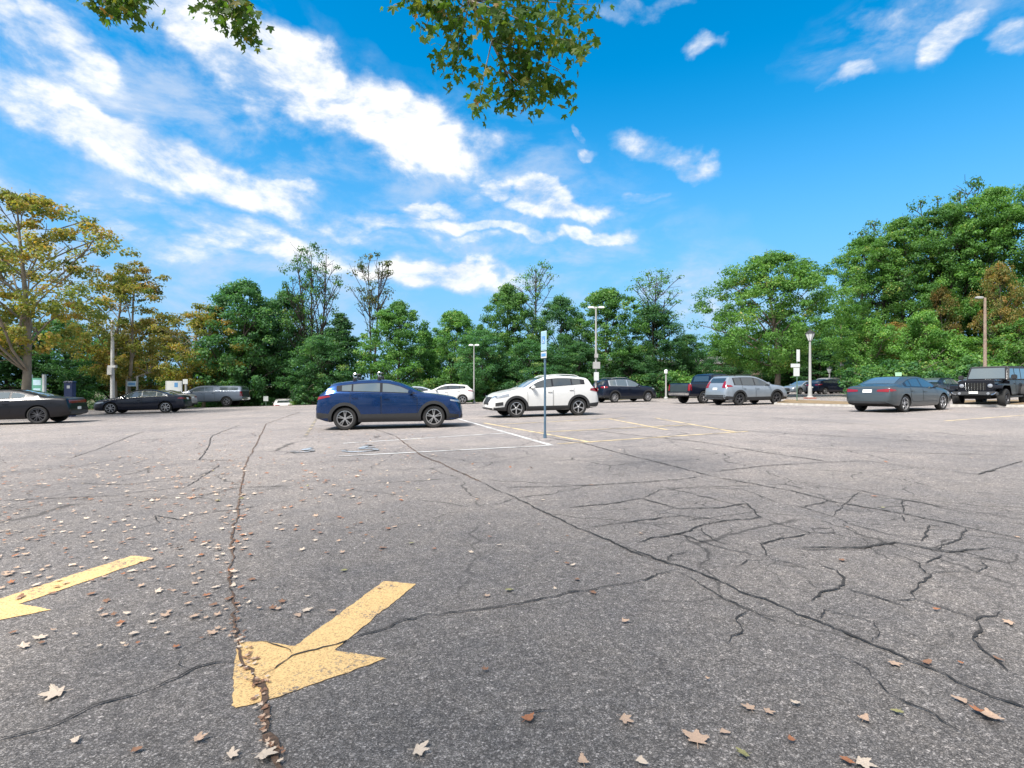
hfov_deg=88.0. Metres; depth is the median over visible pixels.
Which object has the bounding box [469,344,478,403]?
lamp post
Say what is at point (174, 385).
notice board
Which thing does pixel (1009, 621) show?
fallen leaf
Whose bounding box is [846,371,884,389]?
shrub
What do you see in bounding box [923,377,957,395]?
parked car
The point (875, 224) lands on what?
locust tree
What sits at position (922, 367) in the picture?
shrub
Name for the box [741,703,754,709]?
fallen leaf
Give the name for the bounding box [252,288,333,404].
maple tree
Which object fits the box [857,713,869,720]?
fallen leaf
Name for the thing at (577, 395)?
parked car
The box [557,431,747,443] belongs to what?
parking line
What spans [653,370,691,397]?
shrub
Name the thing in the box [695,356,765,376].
house
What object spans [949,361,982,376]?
shrub
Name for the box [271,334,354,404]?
maple tree
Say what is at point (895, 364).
shrub
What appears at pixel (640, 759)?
fallen leaf
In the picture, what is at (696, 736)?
fallen leaf
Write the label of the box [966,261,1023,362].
beech tree
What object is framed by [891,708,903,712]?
fallen leaf
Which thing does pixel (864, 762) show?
fallen leaf
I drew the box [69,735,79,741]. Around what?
fallen leaf
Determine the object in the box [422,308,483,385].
maple tree
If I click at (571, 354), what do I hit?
maple tree
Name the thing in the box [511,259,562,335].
locust tree
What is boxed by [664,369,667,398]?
lamp post
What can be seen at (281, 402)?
parked car
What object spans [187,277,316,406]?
maple tree
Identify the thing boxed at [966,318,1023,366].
young tree
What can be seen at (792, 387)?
parked car
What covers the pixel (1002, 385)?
off road car
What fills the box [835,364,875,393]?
shrub
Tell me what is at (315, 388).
shrub
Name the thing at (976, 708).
fallen leaf
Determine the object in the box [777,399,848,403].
verge
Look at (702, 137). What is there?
sky
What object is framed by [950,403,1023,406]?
kerb
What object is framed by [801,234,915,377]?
oak tree
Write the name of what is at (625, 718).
fallen leaf
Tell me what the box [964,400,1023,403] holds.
verge
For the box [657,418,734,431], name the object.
parking line
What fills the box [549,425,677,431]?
parking line
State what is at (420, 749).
fallen leaf
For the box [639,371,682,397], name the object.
shrub
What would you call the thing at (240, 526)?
leaf litter
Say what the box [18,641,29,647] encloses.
fallen leaf
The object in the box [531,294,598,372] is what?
maple tree
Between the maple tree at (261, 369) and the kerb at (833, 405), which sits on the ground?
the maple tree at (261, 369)
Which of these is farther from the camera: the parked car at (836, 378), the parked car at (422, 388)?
the parked car at (836, 378)
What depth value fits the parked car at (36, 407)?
21.92 m
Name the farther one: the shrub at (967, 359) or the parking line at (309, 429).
the shrub at (967, 359)
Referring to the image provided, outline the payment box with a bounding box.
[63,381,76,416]
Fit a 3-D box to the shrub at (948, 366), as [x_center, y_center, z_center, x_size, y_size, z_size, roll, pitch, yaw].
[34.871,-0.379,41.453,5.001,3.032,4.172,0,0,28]
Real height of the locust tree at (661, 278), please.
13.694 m
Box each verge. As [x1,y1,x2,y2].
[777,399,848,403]
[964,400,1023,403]
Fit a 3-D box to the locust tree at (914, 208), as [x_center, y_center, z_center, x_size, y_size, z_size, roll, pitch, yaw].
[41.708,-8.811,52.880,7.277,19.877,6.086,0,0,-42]
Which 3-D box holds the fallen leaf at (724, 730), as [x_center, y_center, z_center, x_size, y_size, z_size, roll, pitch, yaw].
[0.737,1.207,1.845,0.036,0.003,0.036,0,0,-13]
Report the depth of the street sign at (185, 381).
43.90 m
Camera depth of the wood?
62.89 m
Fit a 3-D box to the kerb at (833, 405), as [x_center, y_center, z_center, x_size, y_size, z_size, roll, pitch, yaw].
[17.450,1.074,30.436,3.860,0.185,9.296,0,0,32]
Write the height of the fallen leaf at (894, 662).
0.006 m
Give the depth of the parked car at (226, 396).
42.87 m
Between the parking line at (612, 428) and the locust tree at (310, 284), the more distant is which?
the locust tree at (310, 284)
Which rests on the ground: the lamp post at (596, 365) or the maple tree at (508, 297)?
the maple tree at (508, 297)
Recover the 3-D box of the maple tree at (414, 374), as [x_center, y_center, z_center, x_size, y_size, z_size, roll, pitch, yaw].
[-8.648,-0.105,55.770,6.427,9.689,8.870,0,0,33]
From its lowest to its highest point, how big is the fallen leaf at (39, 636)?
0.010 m
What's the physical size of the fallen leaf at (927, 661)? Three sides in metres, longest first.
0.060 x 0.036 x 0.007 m
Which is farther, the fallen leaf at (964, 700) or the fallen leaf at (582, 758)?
the fallen leaf at (964, 700)
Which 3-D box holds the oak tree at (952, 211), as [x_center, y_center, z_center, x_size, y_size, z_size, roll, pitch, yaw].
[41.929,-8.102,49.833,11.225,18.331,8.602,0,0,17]
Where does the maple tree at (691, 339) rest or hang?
on the ground
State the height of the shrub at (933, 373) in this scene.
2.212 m
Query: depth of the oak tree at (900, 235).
50.95 m
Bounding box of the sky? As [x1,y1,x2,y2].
[0,0,1023,384]
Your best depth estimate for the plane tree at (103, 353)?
37.52 m
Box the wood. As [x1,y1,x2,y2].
[0,251,1023,406]
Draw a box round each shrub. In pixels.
[286,397,314,404]
[290,383,326,404]
[412,377,448,388]
[459,375,503,401]
[479,380,513,397]
[499,379,519,389]
[575,372,604,384]
[628,373,668,396]
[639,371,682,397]
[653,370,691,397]
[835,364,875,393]
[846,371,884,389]
[850,365,899,383]
[873,358,926,376]
[881,359,949,377]
[918,369,955,378]
[935,353,1020,379]
[936,361,965,371]
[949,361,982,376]
[987,353,1021,363]
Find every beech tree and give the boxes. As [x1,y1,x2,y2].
[98,317,205,396]
[860,321,928,364]
[921,284,963,364]
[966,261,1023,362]
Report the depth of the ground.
49.77 m
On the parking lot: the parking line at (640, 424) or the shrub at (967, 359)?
the parking line at (640, 424)
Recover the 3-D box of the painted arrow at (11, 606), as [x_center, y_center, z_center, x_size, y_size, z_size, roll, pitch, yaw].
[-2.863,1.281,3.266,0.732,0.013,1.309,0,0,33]
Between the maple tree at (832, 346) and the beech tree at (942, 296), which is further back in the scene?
the maple tree at (832, 346)
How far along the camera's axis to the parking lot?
3.27 m
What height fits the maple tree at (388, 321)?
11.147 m
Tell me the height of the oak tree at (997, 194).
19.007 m
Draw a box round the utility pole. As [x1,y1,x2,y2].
[107,320,116,397]
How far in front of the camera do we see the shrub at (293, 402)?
47.81 m
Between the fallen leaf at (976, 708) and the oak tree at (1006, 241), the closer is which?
the fallen leaf at (976, 708)
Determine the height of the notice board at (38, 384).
2.350 m
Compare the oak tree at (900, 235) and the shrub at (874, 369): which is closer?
the shrub at (874, 369)
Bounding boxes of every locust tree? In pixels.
[277,241,343,379]
[344,250,395,379]
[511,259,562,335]
[624,267,684,352]
[842,218,922,351]
[901,195,950,300]
[939,175,1023,353]
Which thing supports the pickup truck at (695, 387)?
on the parking lot
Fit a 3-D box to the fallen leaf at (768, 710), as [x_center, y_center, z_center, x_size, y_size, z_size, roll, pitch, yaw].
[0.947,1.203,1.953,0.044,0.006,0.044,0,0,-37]
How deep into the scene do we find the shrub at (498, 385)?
47.47 m
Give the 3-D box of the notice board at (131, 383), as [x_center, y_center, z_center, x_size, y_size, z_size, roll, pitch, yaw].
[-27.245,0.660,38.000,0.850,2.420,0.100,0,0,0]
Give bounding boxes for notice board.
[31,375,45,391]
[126,376,137,393]
[166,381,181,391]
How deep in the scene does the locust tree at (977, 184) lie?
50.75 m
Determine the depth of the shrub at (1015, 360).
40.58 m
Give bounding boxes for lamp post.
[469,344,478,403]
[588,306,604,402]
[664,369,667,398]
[975,296,986,366]
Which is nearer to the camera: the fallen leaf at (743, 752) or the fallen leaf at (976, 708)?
the fallen leaf at (743, 752)
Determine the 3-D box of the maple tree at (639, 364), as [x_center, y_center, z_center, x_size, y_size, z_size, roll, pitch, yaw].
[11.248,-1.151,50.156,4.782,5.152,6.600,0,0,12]
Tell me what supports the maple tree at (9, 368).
on the ground
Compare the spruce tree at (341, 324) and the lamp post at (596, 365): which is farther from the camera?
the spruce tree at (341, 324)
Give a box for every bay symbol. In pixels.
[290,447,313,451]
[341,444,378,451]
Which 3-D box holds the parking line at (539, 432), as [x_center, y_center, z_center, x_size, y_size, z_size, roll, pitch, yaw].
[0.380,1.299,14.852,0.120,0.084,7.351,0,0,-21]
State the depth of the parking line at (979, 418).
16.75 m
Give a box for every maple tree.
[0,324,17,385]
[6,318,117,399]
[50,337,164,408]
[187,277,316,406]
[204,321,299,406]
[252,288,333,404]
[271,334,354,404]
[353,299,441,386]
[390,339,458,383]
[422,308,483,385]
[449,329,511,399]
[472,282,551,381]
[493,339,561,383]
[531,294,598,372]
[549,341,610,384]
[557,286,651,378]
[605,344,656,398]
[612,302,690,384]
[657,334,725,379]
[687,249,866,385]
[702,332,767,378]
[738,323,844,386]
[800,324,890,377]
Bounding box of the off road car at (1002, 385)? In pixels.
[950,366,1023,405]
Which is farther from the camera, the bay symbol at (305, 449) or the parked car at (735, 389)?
the parked car at (735, 389)
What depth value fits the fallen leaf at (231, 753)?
1.77 m
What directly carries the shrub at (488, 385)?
on the ground
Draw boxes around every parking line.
[303,418,316,436]
[343,445,548,455]
[351,433,499,442]
[458,418,551,444]
[486,423,586,441]
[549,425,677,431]
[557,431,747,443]
[612,419,667,429]
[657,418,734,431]
[947,415,1020,420]
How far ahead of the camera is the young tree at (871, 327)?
44.57 m
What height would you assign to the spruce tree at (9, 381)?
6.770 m
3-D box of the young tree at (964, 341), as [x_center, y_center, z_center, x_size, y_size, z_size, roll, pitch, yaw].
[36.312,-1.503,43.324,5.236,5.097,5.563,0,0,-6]
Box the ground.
[17,387,675,409]
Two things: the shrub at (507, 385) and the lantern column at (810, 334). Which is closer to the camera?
the lantern column at (810, 334)
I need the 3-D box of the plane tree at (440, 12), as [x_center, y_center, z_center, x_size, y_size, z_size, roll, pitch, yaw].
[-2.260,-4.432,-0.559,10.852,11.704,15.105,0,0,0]
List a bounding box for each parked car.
[0,389,87,423]
[94,389,191,413]
[166,390,197,408]
[272,398,291,405]
[316,372,462,429]
[411,386,432,390]
[423,384,473,403]
[482,374,597,416]
[592,377,655,402]
[705,374,787,404]
[784,381,821,393]
[806,379,847,393]
[817,377,839,380]
[846,376,950,411]
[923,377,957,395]
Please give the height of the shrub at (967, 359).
3.492 m
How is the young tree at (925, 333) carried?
on the ground
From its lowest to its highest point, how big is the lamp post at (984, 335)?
6.990 m
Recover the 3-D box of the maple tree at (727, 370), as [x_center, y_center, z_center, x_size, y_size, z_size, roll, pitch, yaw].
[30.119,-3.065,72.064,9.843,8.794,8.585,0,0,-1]
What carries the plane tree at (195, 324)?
on the ground
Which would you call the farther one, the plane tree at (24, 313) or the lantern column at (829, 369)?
the lantern column at (829, 369)
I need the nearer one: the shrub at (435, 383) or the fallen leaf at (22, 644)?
the fallen leaf at (22, 644)
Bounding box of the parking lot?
[0,392,1023,767]
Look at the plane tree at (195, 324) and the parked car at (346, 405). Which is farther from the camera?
the plane tree at (195, 324)
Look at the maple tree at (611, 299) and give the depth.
49.80 m
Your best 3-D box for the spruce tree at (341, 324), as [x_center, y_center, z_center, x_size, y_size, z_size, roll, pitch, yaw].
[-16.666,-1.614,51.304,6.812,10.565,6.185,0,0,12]
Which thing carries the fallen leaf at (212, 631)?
on the parking lot
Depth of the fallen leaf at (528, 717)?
1.94 m
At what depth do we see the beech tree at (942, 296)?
47.40 m
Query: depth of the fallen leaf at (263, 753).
1.77 m
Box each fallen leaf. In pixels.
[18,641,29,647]
[32,634,48,638]
[37,683,70,700]
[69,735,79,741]
[128,746,141,751]
[188,731,208,741]
[207,629,217,635]
[223,746,239,758]
[251,746,277,758]
[412,740,429,754]
[521,712,533,721]
[578,752,589,765]
[620,713,633,723]
[634,755,647,763]
[682,729,709,746]
[720,728,729,732]
[736,747,749,756]
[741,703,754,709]
[764,708,775,713]
[840,756,854,762]
[848,756,877,767]
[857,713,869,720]
[888,659,902,665]
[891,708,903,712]
[921,659,931,663]
[951,695,971,702]
[970,704,983,711]
[981,707,1003,718]
[1002,619,1013,624]
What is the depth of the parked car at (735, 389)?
30.09 m
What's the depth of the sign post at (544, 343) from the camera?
12.57 m
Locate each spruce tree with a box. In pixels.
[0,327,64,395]
[307,312,371,387]
[792,340,847,380]
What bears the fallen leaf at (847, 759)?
on the parking lot
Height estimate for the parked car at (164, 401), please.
1.429 m
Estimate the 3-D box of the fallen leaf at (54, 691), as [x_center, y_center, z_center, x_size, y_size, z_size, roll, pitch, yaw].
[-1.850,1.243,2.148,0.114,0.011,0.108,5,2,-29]
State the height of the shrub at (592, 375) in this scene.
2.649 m
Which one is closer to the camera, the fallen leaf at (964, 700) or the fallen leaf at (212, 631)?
the fallen leaf at (964, 700)
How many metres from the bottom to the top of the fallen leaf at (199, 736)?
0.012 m
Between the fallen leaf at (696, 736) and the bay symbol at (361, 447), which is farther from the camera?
the bay symbol at (361, 447)
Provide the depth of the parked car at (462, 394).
39.99 m
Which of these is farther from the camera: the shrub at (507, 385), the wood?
the wood
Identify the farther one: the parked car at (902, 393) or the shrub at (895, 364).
the shrub at (895, 364)
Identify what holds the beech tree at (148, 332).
on the ground
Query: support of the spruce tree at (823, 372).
on the ground
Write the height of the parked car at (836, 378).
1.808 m
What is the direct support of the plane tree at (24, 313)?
on the parking lot
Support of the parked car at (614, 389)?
on the parking lot
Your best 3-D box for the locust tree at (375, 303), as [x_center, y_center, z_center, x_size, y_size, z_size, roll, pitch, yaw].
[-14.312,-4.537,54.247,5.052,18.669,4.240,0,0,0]
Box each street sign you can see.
[183,379,187,391]
[791,349,799,400]
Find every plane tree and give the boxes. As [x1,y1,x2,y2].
[0,186,155,389]
[44,262,184,397]
[76,0,614,128]
[134,302,257,406]
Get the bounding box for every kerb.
[774,400,854,406]
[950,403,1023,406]
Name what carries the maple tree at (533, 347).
on the ground
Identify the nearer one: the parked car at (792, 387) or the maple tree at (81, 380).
the maple tree at (81, 380)
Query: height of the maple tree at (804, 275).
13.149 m
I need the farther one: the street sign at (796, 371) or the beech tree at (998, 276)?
the beech tree at (998, 276)
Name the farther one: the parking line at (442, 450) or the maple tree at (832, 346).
the maple tree at (832, 346)
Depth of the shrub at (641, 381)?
47.75 m
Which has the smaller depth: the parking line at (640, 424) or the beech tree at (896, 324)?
the parking line at (640, 424)
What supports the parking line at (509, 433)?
on the parking lot
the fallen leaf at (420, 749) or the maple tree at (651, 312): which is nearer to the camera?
the fallen leaf at (420, 749)
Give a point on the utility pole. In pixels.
(112, 366)
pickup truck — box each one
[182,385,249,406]
[668,373,745,403]
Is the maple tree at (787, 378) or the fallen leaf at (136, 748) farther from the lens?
the maple tree at (787, 378)
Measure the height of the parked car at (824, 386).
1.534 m
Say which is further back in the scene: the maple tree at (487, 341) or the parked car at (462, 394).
the maple tree at (487, 341)
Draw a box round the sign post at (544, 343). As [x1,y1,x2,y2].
[541,331,546,437]
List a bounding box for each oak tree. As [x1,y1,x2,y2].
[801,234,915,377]
[837,213,982,361]
[887,200,1023,360]
[906,184,1023,356]
[960,181,1023,346]
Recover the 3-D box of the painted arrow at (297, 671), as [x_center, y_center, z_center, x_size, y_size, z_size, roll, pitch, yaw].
[-0.825,1.246,2.668,0.734,0.013,1.313,0,0,33]
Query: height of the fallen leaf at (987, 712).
0.017 m
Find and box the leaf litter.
[0,402,1018,747]
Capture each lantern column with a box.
[804,329,816,398]
[826,366,832,377]
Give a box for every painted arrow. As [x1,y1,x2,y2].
[0,556,149,619]
[232,581,414,706]
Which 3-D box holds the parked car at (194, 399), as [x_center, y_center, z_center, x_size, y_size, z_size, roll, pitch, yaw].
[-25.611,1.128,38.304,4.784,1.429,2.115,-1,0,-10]
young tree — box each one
[826,317,915,387]
[889,309,965,369]
[921,335,994,372]
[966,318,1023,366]
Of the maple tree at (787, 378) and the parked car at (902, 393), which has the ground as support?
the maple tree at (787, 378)
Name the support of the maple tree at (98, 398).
on the ground
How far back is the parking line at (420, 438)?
12.91 m

